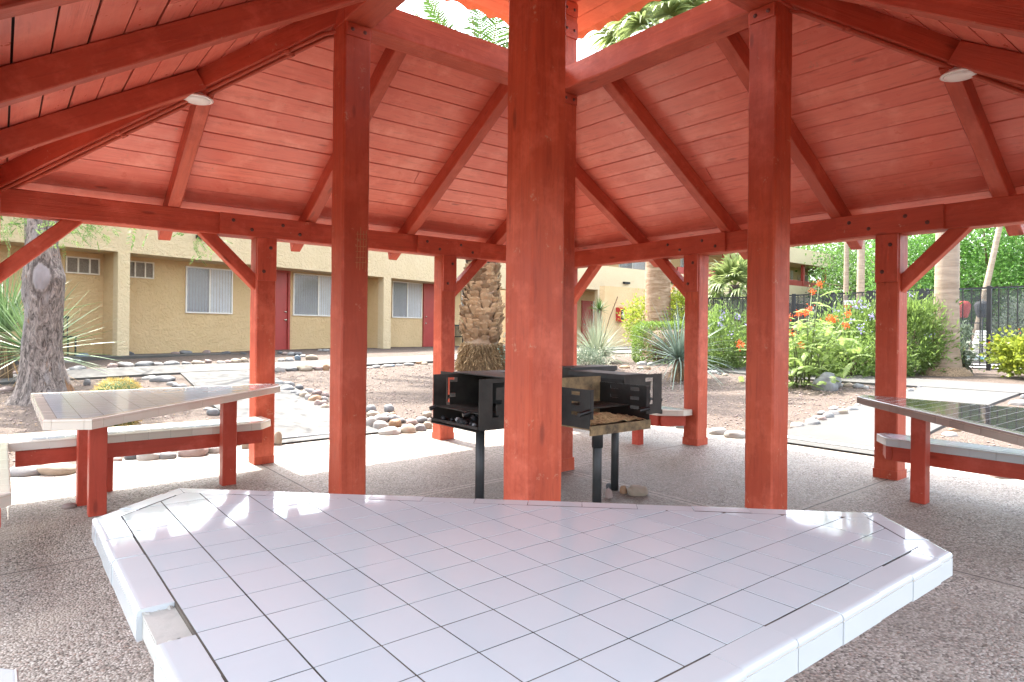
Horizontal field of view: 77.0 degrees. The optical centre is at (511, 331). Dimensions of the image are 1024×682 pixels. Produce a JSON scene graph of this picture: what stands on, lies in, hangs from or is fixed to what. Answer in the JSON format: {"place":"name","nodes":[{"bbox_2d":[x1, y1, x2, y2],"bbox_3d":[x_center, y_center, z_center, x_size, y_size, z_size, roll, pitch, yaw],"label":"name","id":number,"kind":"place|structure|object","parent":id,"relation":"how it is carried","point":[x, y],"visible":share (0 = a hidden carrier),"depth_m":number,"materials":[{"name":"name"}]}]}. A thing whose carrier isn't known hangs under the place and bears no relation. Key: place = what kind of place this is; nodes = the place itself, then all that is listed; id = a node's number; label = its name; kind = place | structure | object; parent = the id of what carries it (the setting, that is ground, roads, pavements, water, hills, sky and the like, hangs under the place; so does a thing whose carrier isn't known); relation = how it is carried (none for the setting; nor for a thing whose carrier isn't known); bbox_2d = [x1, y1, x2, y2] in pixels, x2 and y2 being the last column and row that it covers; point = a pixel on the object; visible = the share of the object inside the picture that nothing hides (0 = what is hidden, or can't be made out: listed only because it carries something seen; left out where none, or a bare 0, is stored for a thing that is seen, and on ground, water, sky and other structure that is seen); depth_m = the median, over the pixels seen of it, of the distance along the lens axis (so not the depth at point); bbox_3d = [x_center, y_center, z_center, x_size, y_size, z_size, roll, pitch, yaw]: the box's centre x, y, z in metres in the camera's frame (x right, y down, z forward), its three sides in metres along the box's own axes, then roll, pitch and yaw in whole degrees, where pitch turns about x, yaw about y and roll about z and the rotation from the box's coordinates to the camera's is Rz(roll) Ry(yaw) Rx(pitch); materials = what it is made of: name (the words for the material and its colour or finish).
{"place":"outdoors","nodes":[
{"label":"outdoors","id":0,"kind":"place"},
{"bbox_2d":[63,316,76,355],"bbox_3d":[-10.327,0.101,14.704,0.520,0.920,0.520,1,0,37],"label":"patio chair","id":1,"kind":"object","parent":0,"point":[67,317],"visible":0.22,"depth_m":14.96,"materials":[{"name":"black metal"}]},
{"bbox_2d":[13,352,248,363],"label":"building walkway","id":2,"kind":"structure","parent":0,"point":[91,358],"depth_m":15.27,"materials":[{"name":"concrete"}]},
{"bbox_2d":[180,370,377,443],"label":"garden path","id":3,"kind":"structure","parent":0,"point":[294,414],"depth_m":8.57,"materials":[{"name":"concrete"}]},
{"bbox_2d":[274,431,281,444],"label":"river rock","id":4,"kind":"object","parent":3,"relation":"on","point":[277,437],"visible":0.78,"depth_m":6.87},
{"bbox_2d":[282,429,369,438],"bbox_3d":[-2.212,1.192,7.414,1.360,0.036,0.112,1,0,-38],"label":"drain grate","id":5,"kind":"object","parent":3,"relation":"on","point":[301,435],"visible":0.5,"depth_m":7.27,"materials":[{"name":"concrete"}]},
{"bbox_2d":[0,346,635,384],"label":"cross path","id":6,"kind":"structure","parent":0,"point":[94,373],"depth_m":12.35,"materials":[{"name":"concrete"}]},
{"bbox_2d":[0,424,1023,681],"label":"patio slab","id":7,"kind":"structure","parent":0,"point":[62,616],"depth_m":4.28,"materials":[{"name":"concrete"}]},
{"bbox_2d":[0,668,18,681],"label":"tiled bench","id":8,"kind":"object","parent":7,"relation":"on","point":[9,675],"visible":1,"depth_m":1.48,"materials":[{"name":"white tile"}]},
{"bbox_2d":[10,465,40,476],"bbox_3d":[-4.195,1.196,5.564,0.302,0.111,0.222,1,0,-3],"label":"river rock","id":9,"kind":"object","parent":7,"relation":"on","point":[25,471],"visible":0.53,"depth_m":5.48,"materials":[{"name":"stone"}]},
{"bbox_2d":[36,462,75,475],"bbox_3d":[-3.942,1.197,5.593,0.307,0.111,0.219,1,0,3],"label":"river rock","id":10,"kind":"object","parent":7,"relation":"on","point":[58,469],"visible":0.82,"depth_m":5.51,"materials":[{"name":"stone"}]},
{"bbox_2d":[61,502,76,508],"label":"river rock","id":11,"kind":"object","parent":7,"relation":"on","point":[70,505],"visible":0.96,"depth_m":4.52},
{"bbox_2d":[0,416,270,527],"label":"tiled bench","id":12,"kind":"object","parent":7,"relation":"on","point":[39,448],"visible":0.91,"depth_m":4.93,"materials":[{"name":"white tile"}]},
{"bbox_2d":[136,453,159,460],"bbox_3d":[-3.481,1.185,6.178,0.223,0.120,0.148,1,0,-1],"label":"river rock","id":13,"kind":"object","parent":7,"relation":"on","point":[148,457],"visible":0.54,"depth_m":6.12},
{"bbox_2d":[30,384,279,516],"bbox_3d":[-2.283,0.858,4.586,1.787,0.782,1.837,1,0,-38],"label":"tiled table","id":14,"kind":"object","parent":7,"relation":"on","point":[90,417],"visible":1,"depth_m":4.37,"materials":[{"name":"white tile"}]},
{"bbox_2d":[159,452,176,459],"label":"river rock","id":15,"kind":"object","parent":7,"relation":"on","point":[166,455],"visible":0.82,"depth_m":6.17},
{"bbox_2d":[177,448,208,456],"bbox_3d":[-3.151,1.179,6.357,0.301,0.137,0.202,1,0,2],"label":"river rock","id":16,"kind":"object","parent":7,"relation":"on","point":[195,452],"visible":0.54,"depth_m":6.28,"materials":[{"name":"stone"}]},
{"bbox_2d":[208,447,219,453],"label":"river rock","id":17,"kind":"object","parent":7,"relation":"on","point":[214,450],"visible":0.36,"depth_m":6.44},
{"bbox_2d":[378,426,400,435],"bbox_3d":[-1.440,1.173,7.582,0.274,0.105,0.243,1,0,-8],"label":"river rock","id":18,"kind":"object","parent":7,"relation":"on","point":[390,431],"visible":0.89,"depth_m":7.49,"materials":[{"name":"stone"}]},
{"bbox_2d":[400,424,415,433],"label":"river rock","id":19,"kind":"object","parent":7,"relation":"on","point":[407,428],"visible":0.83,"depth_m":7.62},
{"bbox_2d":[415,424,426,431],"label":"river rock","id":20,"kind":"object","parent":7,"relation":"on","point":[420,427],"visible":0.71,"depth_m":7.75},
{"bbox_2d":[429,371,504,498],"bbox_3d":[-0.211,0.771,4.223,0.507,0.973,0.554,1,0,-38],"label":"park grill","id":21,"kind":"object","parent":7,"relation":"on","point":[476,404],"visible":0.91,"depth_m":4.21,"materials":[{"name":"metal"}]},
{"bbox_2d":[441,369,504,404],"bbox_3d":[-0.194,0.775,5.031,0.652,0.940,0.487,1,0,-38],"label":"grill","id":22,"kind":"object","parent":7,"relation":"on","point":[455,380],"visible":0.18,"depth_m":4.91,"materials":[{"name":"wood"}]},
{"bbox_2d":[0,0,1023,509],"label":"pavilion","id":23,"kind":"structure","parent":7,"relation":"on","point":[538,158],"depth_m":4.84,"materials":[{"name":"red paint"}]},
{"bbox_2d":[184,92,213,105],"bbox_3d":[-2.253,-1.667,4.611,0.216,0.066,0.216,1,0,-38],"label":"ceiling light","id":24,"kind":"object","parent":23,"relation":"attached to","point":[200,98],"visible":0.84,"depth_m":4.57,"materials":[{"name":"white plastic"}]},
{"bbox_2d":[939,67,976,81],"bbox_3d":[2.805,-1.613,4.032,0.216,0.066,0.216,1,0,-38],"label":"ceiling light","id":25,"kind":"object","parent":23,"relation":"attached to","point":[956,74],"visible":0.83,"depth_m":4.00,"materials":[{"name":"white plastic"}]},
{"bbox_2d":[92,488,952,681],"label":"tiled table","id":26,"kind":"object","parent":7,"relation":"on","point":[219,585],"visible":1,"depth_m":1.26,"materials":[{"name":"white tile"}]},
{"bbox_2d":[562,365,616,377],"bbox_3d":[0.529,0.767,5.442,0.572,0.959,0.427,1,0,-38],"label":"park grill","id":27,"kind":"object","parent":7,"relation":"on","point":[565,369],"depth_m":5.28,"materials":[{"name":"metal"}]},
{"bbox_2d":[562,376,650,502],"bbox_3d":[0.498,0.782,4.095,0.658,0.947,0.474,1,0,-38],"label":"park grill","id":28,"kind":"object","parent":7,"relation":"on","point":[594,407],"visible":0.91,"depth_m":4.16,"materials":[{"name":"black metal"}]},
{"bbox_2d":[605,488,612,498],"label":"river rock","id":29,"kind":"object","parent":7,"relation":"on","point":[608,493],"visible":0.86,"depth_m":4.74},
{"bbox_2d":[568,370,662,490],"bbox_3d":[0.811,0.779,4.991,0.497,0.937,0.574,1,0,-38],"label":"park grill","id":30,"kind":"object","parent":7,"relation":"on","point":[626,378],"visible":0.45,"depth_m":4.86,"materials":[{"name":"metal"}]},
{"bbox_2d":[627,485,647,495],"bbox_3d":[0.945,1.201,4.859,0.156,0.087,0.120,1,0,2],"label":"river rock","id":31,"kind":"object","parent":7,"relation":"on","point":[636,490],"visible":0.93,"depth_m":4.81,"materials":[{"name":"stone"}]},
{"bbox_2d":[632,406,691,444],"bbox_3d":[1.151,1.009,7.416,0.437,0.389,1.881,1,0,-38],"label":"tiled bench","id":32,"kind":"object","parent":7,"relation":"on","point":[672,416],"visible":0.25,"depth_m":6.79,"materials":[{"name":"white tile"}]},
{"bbox_2d":[708,427,726,434],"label":"river rock","id":33,"kind":"object","parent":7,"relation":"on","point":[717,431],"visible":0.8,"depth_m":7.47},
{"bbox_2d":[723,430,744,438],"bbox_3d":[2.529,1.166,7.295,0.228,0.097,0.226,1,0,-38],"label":"river rock","id":34,"kind":"object","parent":7,"relation":"on","point":[736,434],"visible":0.89,"depth_m":7.23,"materials":[{"name":"stone"}]},
{"bbox_2d":[857,395,1023,503],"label":"tiled table","id":35,"kind":"object","parent":7,"relation":"on","point":[1002,423],"visible":1,"depth_m":4.44,"materials":[{"name":"grey tile"}]},
{"bbox_2d":[877,433,1023,479],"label":"tiled bench","id":36,"kind":"object","parent":7,"relation":"on","point":[1004,462],"visible":0.91,"depth_m":4.67,"materials":[{"name":"white tile"}]},
{"bbox_2d":[0,345,1023,467],"bbox_3d":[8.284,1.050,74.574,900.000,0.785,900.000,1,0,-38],"label":"gravel ground","id":37,"kind":"structure","parent":0,"point":[411,396],"depth_m":10.30,"materials":[{"name":"gravel"}]},
{"bbox_2d":[0,386,14,390],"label":"river rock","id":38,"kind":"object","parent":37,"relation":"on","point":[6,388],"visible":0.79,"depth_m":9.24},
{"bbox_2d":[0,243,109,380],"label":"yucca","id":39,"kind":"object","parent":37,"relation":"on","point":[6,324],"visible":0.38,"depth_m":10.31,"materials":[{"name":"green plant"}]},
{"bbox_2d":[0,275,121,388],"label":"yucca","id":40,"kind":"object","parent":37,"relation":"on","point":[19,321],"visible":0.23,"depth_m":9.40,"materials":[{"name":"green plant"}]},
{"bbox_2d":[0,216,232,405],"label":"mesquite tree","id":41,"kind":"object","parent":37,"relation":"on","point":[41,368],"visible":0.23,"depth_m":8.37,"materials":[{"name":"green plant"}]},
{"bbox_2d":[90,376,142,426],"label":"bush","id":42,"kind":"object","parent":37,"relation":"on","point":[112,383],"visible":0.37,"depth_m":7.27,"materials":[{"name":"plant"}]},
{"bbox_2d":[117,362,133,366],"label":"river rock","id":43,"kind":"object","parent":37,"relation":"on","point":[124,364],"visible":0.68,"depth_m":12.71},
{"bbox_2d":[134,361,153,366],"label":"river rock","id":44,"kind":"object","parent":37,"relation":"on","point":[145,363],"visible":0.74,"depth_m":12.92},
{"bbox_2d":[149,375,175,381],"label":"river rock","id":45,"kind":"object","parent":37,"relation":"on","point":[164,378],"visible":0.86,"depth_m":10.63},
{"bbox_2d":[206,408,219,415],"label":"river rock","id":46,"kind":"object","parent":37,"relation":"on","point":[213,411],"visible":0.98,"depth_m":8.14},
{"bbox_2d":[0,216,505,355],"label":"apartment wing","id":47,"kind":"structure","parent":37,"relation":"on","point":[153,294],"depth_m":17.57,"materials":[{"name":"paint"}]},
{"bbox_2d":[185,266,232,313],"bbox_3d":[-8.379,-1.127,17.855,0.055,1.263,1.326,1,0,37],"label":"window","id":48,"kind":"structure","parent":47,"relation":"in","point":[204,282],"depth_m":17.82,"materials":[{"name":"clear glass"}]},
{"bbox_2d":[275,270,290,349],"bbox_3d":[-7.156,-0.645,19.439,0.088,2.441,1.020,1,0,37],"label":"door","id":49,"kind":"structure","parent":47,"relation":"in","point":[283,279],"depth_m":19.67,"materials":[{"name":"red paint"}]},
{"bbox_2d":[292,273,330,316],"bbox_3d":[-6.218,-1.151,20.690,0.055,1.322,1.861,1,0,37],"label":"window","id":50,"kind":"structure","parent":47,"relation":"in","point":[308,309],"depth_m":20.49,"materials":[{"name":"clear glass"}]},
{"bbox_2d":[391,281,421,317],"bbox_3d":[-3.866,-1.155,23.773,0.055,1.321,1.496,1,0,37],"label":"window","id":51,"kind":"structure","parent":47,"relation":"in","point":[403,301],"depth_m":23.75,"materials":[{"name":"white glass"}]},
{"bbox_2d":[422,283,433,346],"bbox_3d":[-3.055,-0.632,24.817,0.088,2.505,1.020,1,0,37],"label":"door","id":52,"kind":"structure","parent":47,"relation":"in","point":[428,289],"depth_m":24.66,"materials":[{"name":"red paint"}]},
{"bbox_2d":[297,364,312,370],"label":"river rock","id":53,"kind":"object","parent":37,"relation":"on","point":[304,367],"visible":0.89,"depth_m":12.57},
{"bbox_2d":[366,416,376,427],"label":"river rock","id":54,"kind":"object","parent":37,"relation":"on","point":[370,420],"visible":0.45,"depth_m":7.97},
{"bbox_2d":[373,421,388,429],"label":"river rock","id":55,"kind":"object","parent":37,"relation":"on","point":[378,425],"visible":0.62,"depth_m":7.88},
{"bbox_2d":[374,414,388,421],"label":"river rock","id":56,"kind":"object","parent":37,"relation":"on","point":[381,417],"visible":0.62,"depth_m":8.32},
{"bbox_2d":[384,404,393,411],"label":"river rock","id":57,"kind":"object","parent":37,"relation":"on","point":[388,407],"visible":0.88,"depth_m":8.92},
{"bbox_2d":[389,419,401,427],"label":"river rock","id":58,"kind":"object","parent":37,"relation":"on","point":[397,423],"visible":0.8,"depth_m":8.10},
{"bbox_2d":[407,0,578,370],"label":"date palm","id":59,"kind":"object","parent":37,"relation":"on","point":[481,314],"visible":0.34,"depth_m":13.41,"materials":[{"name":"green plant"}]},
{"bbox_2d":[0,364,1010,452],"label":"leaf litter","id":60,"kind":"object","parent":37,"relation":"on","point":[456,370],"visible":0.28,"depth_m":10.36,"materials":[{"name":"plant"}]},
{"bbox_2d":[589,296,608,344],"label":"yucca","id":61,"kind":"object","parent":37,"relation":"on","point":[599,306],"visible":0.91,"depth_m":20.94,"materials":[{"name":"plant"}]},
{"bbox_2d":[577,341,628,364],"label":"shrub","id":62,"kind":"object","parent":37,"relation":"on","point":[585,356],"visible":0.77,"depth_m":15.04,"materials":[{"name":"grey plant"}]},
{"bbox_2d":[577,296,637,364],"bbox_3d":[2.178,0.214,16.714,2.809,2.266,2.702,1,0,-38],"label":"red yucca","id":63,"kind":"object","parent":37,"relation":"on","point":[596,340],"visible":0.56,"depth_m":16.51,"materials":[{"name":"green plant"}]},
{"bbox_2d":[616,288,646,347],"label":"bush","id":64,"kind":"object","parent":37,"relation":"on","point":[636,308],"visible":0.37,"depth_m":18.52,"materials":[{"name":"yellow plant"}]},
{"bbox_2d":[582,0,709,358],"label":"fan palm","id":65,"kind":"object","parent":37,"relation":"on","point":[657,280],"visible":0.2,"depth_m":17.85,"materials":[{"name":"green plant"}]},
{"bbox_2d":[499,247,834,346],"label":"apartment block","id":66,"kind":"structure","parent":37,"relation":"on","point":[608,284],"depth_m":31.01,"materials":[{"name":"beige paint"}]},
{"bbox_2d":[581,300,592,343],"bbox_3d":[3.624,-0.433,31.090,0.725,2.090,0.088,1,0,-38],"label":"door","id":67,"kind":"structure","parent":66,"relation":"in","point":[584,304],"depth_m":31.06,"materials":[{"name":"red paint"}]},
{"bbox_2d":[616,307,626,321],"bbox_3d":[4.697,-0.721,27.570,0.400,0.600,0.320,1,0,-38],"label":"extinguisher cabinet","id":68,"kind":"object","parent":66,"relation":"attached to","point":[618,309],"visible":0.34,"depth_m":27.45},
{"bbox_2d":[619,262,645,269],"bbox_3d":[6.183,-3.451,33.119,2.037,1.500,0.055,1,0,-38],"label":"window","id":69,"kind":"structure","parent":66,"relation":"in","point":[638,265],"depth_m":33.27,"materials":[{"name":"white glass"}]},
{"bbox_2d":[629,319,725,363],"bbox_3d":[4.223,0.285,16.357,2.348,1.190,1.646,1,0,0],"label":"hedge","id":70,"kind":"object","parent":37,"relation":"on","point":[637,353],"visible":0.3,"depth_m":15.95,"materials":[{"name":"green plant"}]},
{"bbox_2d":[642,283,712,329],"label":"bush","id":71,"kind":"object","parent":37,"relation":"on","point":[674,299],"visible":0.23,"depth_m":18.03,"materials":[{"name":"green plant"}]},
{"bbox_2d":[630,300,741,389],"bbox_3d":[3.201,0.283,12.029,2.509,2.079,2.660,1,0,6],"label":"sotol","id":72,"kind":"object","parent":37,"relation":"on","point":[677,355],"visible":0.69,"depth_m":11.92,"materials":[{"name":"green plant"}]},
{"bbox_2d":[671,293,746,370],"bbox_3d":[4.716,0.004,14.198,2.582,1.763,2.297,1,0,-38],"label":"bush","id":73,"kind":"object","parent":37,"relation":"on","point":[716,320],"visible":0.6,"depth_m":13.87,"materials":[{"name":"green plant"}]},
{"bbox_2d":[708,253,746,351],"bbox_3d":[6.846,-0.928,19.939,2.490,3.475,2.643,1,0,-38],"label":"fan palm","id":74,"kind":"object","parent":37,"relation":"on","point":[733,269],"visible":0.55,"depth_m":19.66,"materials":[{"name":"green plant"}]},
{"bbox_2d":[734,280,872,388],"bbox_3d":[4.797,0.102,10.787,1.905,1.917,2.272,1,0,-38],"label":"flowering shrub","id":75,"kind":"object","parent":37,"relation":"on","point":[817,338],"visible":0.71,"depth_m":10.59,"materials":[{"name":"green plant"}]},
{"bbox_2d":[805,418,819,424],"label":"river rock","id":76,"kind":"object","parent":37,"relation":"on","point":[811,421],"visible":0.54,"depth_m":7.65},
{"bbox_2d":[788,317,854,376],"bbox_3d":[5.752,0.301,12.417,1.887,1.200,1.471,1,0,-38],"label":"bush","id":77,"kind":"object","parent":37,"relation":"on","point":[800,355],"visible":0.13,"depth_m":12.08,"materials":[{"name":"green plant"}]},
{"bbox_2d":[811,372,841,390],"bbox_3d":[5.056,0.814,10.322,0.493,0.327,0.422,1,0,-38],"label":"boulder","id":78,"kind":"object","parent":37,"relation":"on","point":[827,379],"visible":0.66,"depth_m":10.18,"materials":[{"name":"stone"}]},
{"bbox_2d":[795,242,874,327],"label":"tree","id":79,"kind":"object","parent":37,"relation":"on","point":[810,272],"visible":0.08,"depth_m":44.45,"materials":[{"name":"green plant"}]},
{"bbox_2d":[809,327,874,378],"bbox_3d":[6.229,0.418,11.857,1.511,0.995,1.502,1,0,23],"label":"bush","id":80,"kind":"object","parent":37,"relation":"on","point":[848,345],"visible":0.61,"depth_m":11.63,"materials":[{"name":"green plant"}]},
{"bbox_2d":[843,242,848,317],"bbox_3d":[15.702,-4.367,30.103,2.989,10.311,2.938,1,0,-38],"label":"slender palm","id":81,"kind":"object","parent":37,"relation":"on","point":[846,271],"visible":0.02,"depth_m":29.91,"materials":[{"name":"beige plant"}]},
{"bbox_2d":[672,286,1023,370],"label":"pool fence","id":82,"kind":"object","parent":37,"relation":"on","point":[988,317],"visible":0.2,"depth_m":13.46,"materials":[{"name":"black metal"}]},
{"bbox_2d":[856,240,864,309],"bbox_3d":[14.681,-4.426,27.012,2.935,10.414,2.736,1,0,-38],"label":"slender palm","id":83,"kind":"object","parent":37,"relation":"on","point":[860,270],"visible":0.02,"depth_m":26.88,"materials":[{"name":"beige plant"}]},
{"bbox_2d":[800,235,932,323],"bbox_3d":[21.459,-3.121,38.031,8.279,8.745,8.532,1,0,19],"label":"tree","id":84,"kind":"object","parent":37,"relation":"on","point":[838,270],"visible":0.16,"depth_m":38.19,"materials":[{"name":"green plant"}]},
{"bbox_2d":[803,286,934,371],"bbox_3d":[6.888,-0.006,12.689,2.524,1.820,2.478,1,0,-38],"label":"bush","id":85,"kind":"object","parent":37,"relation":"on","point":[855,324],"visible":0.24,"depth_m":12.45,"materials":[{"name":"green plant"}]},
{"bbox_2d":[854,333,928,376],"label":"bush","id":86,"kind":"object","parent":37,"relation":"on","point":[912,363],"visible":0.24,"depth_m":11.63,"materials":[{"name":"green plant"}]},
{"bbox_2d":[859,284,965,375],"bbox_3d":[7.520,-0.089,12.431,2.038,1.942,2.017,1,0,33],"label":"bush","id":87,"kind":"object","parent":37,"relation":"on","point":[918,314],"visible":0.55,"depth_m":11.83,"materials":[{"name":"green plant"}]},
{"bbox_2d":[852,233,991,345],"bbox_3d":[19.022,-2.551,30.011,6.035,7.711,5.616,1,0,-38],"label":"tree","id":88,"kind":"object","parent":37,"relation":"on","point":[920,240],"visible":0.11,"depth_m":29.07,"materials":[{"name":"green plant"}]},
{"bbox_2d":[867,226,1023,342],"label":"tree","id":89,"kind":"object","parent":37,"relation":"on","point":[975,295],"visible":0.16,"depth_m":27.45,"materials":[{"name":"green plant"}]},
{"bbox_2d":[919,232,973,376],"bbox_3d":[8.138,-5.123,11.941,3.875,12.009,4.020,1,0,16],"label":"fan palm","id":90,"kind":"object","parent":37,"relation":"on","point":[946,282],"visible":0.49,"depth_m":11.82,"materials":[{"name":"brown plant"}]},
{"bbox_2d":[941,432,957,436],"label":"river rock","id":91,"kind":"object","parent":37,"relation":"on","point":[949,434],"visible":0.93,"depth_m":6.81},
{"bbox_2d":[907,253,1018,345],"bbox_3d":[27.247,-1.520,40.300,9.744,7.801,9.943,1,0,-38],"label":"tree","id":92,"kind":"object","parent":37,"relation":"on","point":[984,327],"visible":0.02,"depth_m":37.90,"materials":[{"name":"green plant"}]},
{"bbox_2d":[960,320,980,372],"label":"bush","id":93,"kind":"object","parent":37,"relation":"on","point":[966,363],"visible":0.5,"depth_m":12.22,"materials":[{"name":"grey plant"}]},
{"bbox_2d":[968,226,1002,349],"bbox_3d":[19.752,-4.310,24.834,2.962,10.342,2.923,1,0,-38],"label":"slender palm","id":94,"kind":"object","parent":37,"relation":"on","point":[992,260],"visible":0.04,"depth_m":24.89,"materials":[{"name":"beige plant"}]},
{"bbox_2d":[960,227,1023,332],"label":"tree","id":95,"kind":"object","parent":37,"relation":"on","point":[1002,275],"visible":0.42,"depth_m":26.95,"materials":[{"name":"green plant"}]},
{"bbox_2d":[970,325,1023,376],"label":"bush","id":96,"kind":"object","parent":37,"relation":"on","point":[1007,353],"visible":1,"depth_m":11.15,"materials":[{"name":"yellow plant"}]},
{"bbox_2d":[983,283,1023,340],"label":"bush","id":97,"kind":"object","parent":37,"relation":"on","point":[1011,322],"visible":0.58,"depth_m":23.21,"materials":[{"name":"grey plant"}]},
{"bbox_2d":[1008,399,1023,405],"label":"river rock","id":98,"kind":"object","parent":37,"relation":"on","point":[1018,402],"visible":0.83,"depth_m":8.28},
{"bbox_2d":[396,0,1018,333],"label":"sky","id":99,"kind":"structure","parent":0,"point":[455,9],"materials":[{"name":"white"}]},
{"bbox_2d":[612,349,999,368],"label":"pool deck","id":100,"kind":"structure","parent":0,"point":[627,351],"depth_m":16.08,"materials":[{"name":"concrete"}]},
{"bbox_2d":[959,301,970,351],"bbox_3d":[14.709,-0.152,21.003,0.448,1.786,0.444,1,0,-38],"label":"patio umbrella","id":101,"kind":"object","parent":100,"relation":"on","point":[966,307],"visible":0.35,"depth_m":20.86,"materials":[{"name":"fabric"}]},
{"bbox_2d":[968,330,991,352],"bbox_3d":[16.439,0.386,21.625,0.693,0.840,2.409,1,0,0],"label":"lounge chair","id":102,"kind":"object","parent":100,"relation":"on","point":[974,341],"visible":0.16,"depth_m":22.48,"materials":[{"name":"white plastic"}]},
{"bbox_2d":[974,299,986,353],"bbox_3d":[14.604,-0.128,20.003,0.448,1.740,0.445,1,0,-38],"label":"patio umbrella","id":103,"kind":"object","parent":100,"relation":"on","point":[983,308],"visible":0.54,"depth_m":19.94,"materials":[{"name":"fabric"}]},
{"bbox_2d":[960,322,1022,348],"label":"pool fence","id":104,"kind":"object","parent":100,"relation":"on","point":[983,323],"visible":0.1,"depth_m":24.33,"materials":[{"name":"black metal"}]},
{"bbox_2d":[665,361,1023,394],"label":"curved path","id":105,"kind":"structure","parent":0,"point":[965,385],"depth_m":10.36,"materials":[{"name":"concrete"}]},
{"bbox_2d":[787,387,1019,454],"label":"side path","id":106,"kind":"structure","parent":0,"point":[853,427],"depth_m":7.57,"materials":[{"name":"concrete"}]},
{"bbox_2d":[788,436,873,449],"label":"concrete curb","id":107,"kind":"structure","parent":106,"relation":"on","point":[833,443],"depth_m":6.74,"materials":[{"name":"concrete"}]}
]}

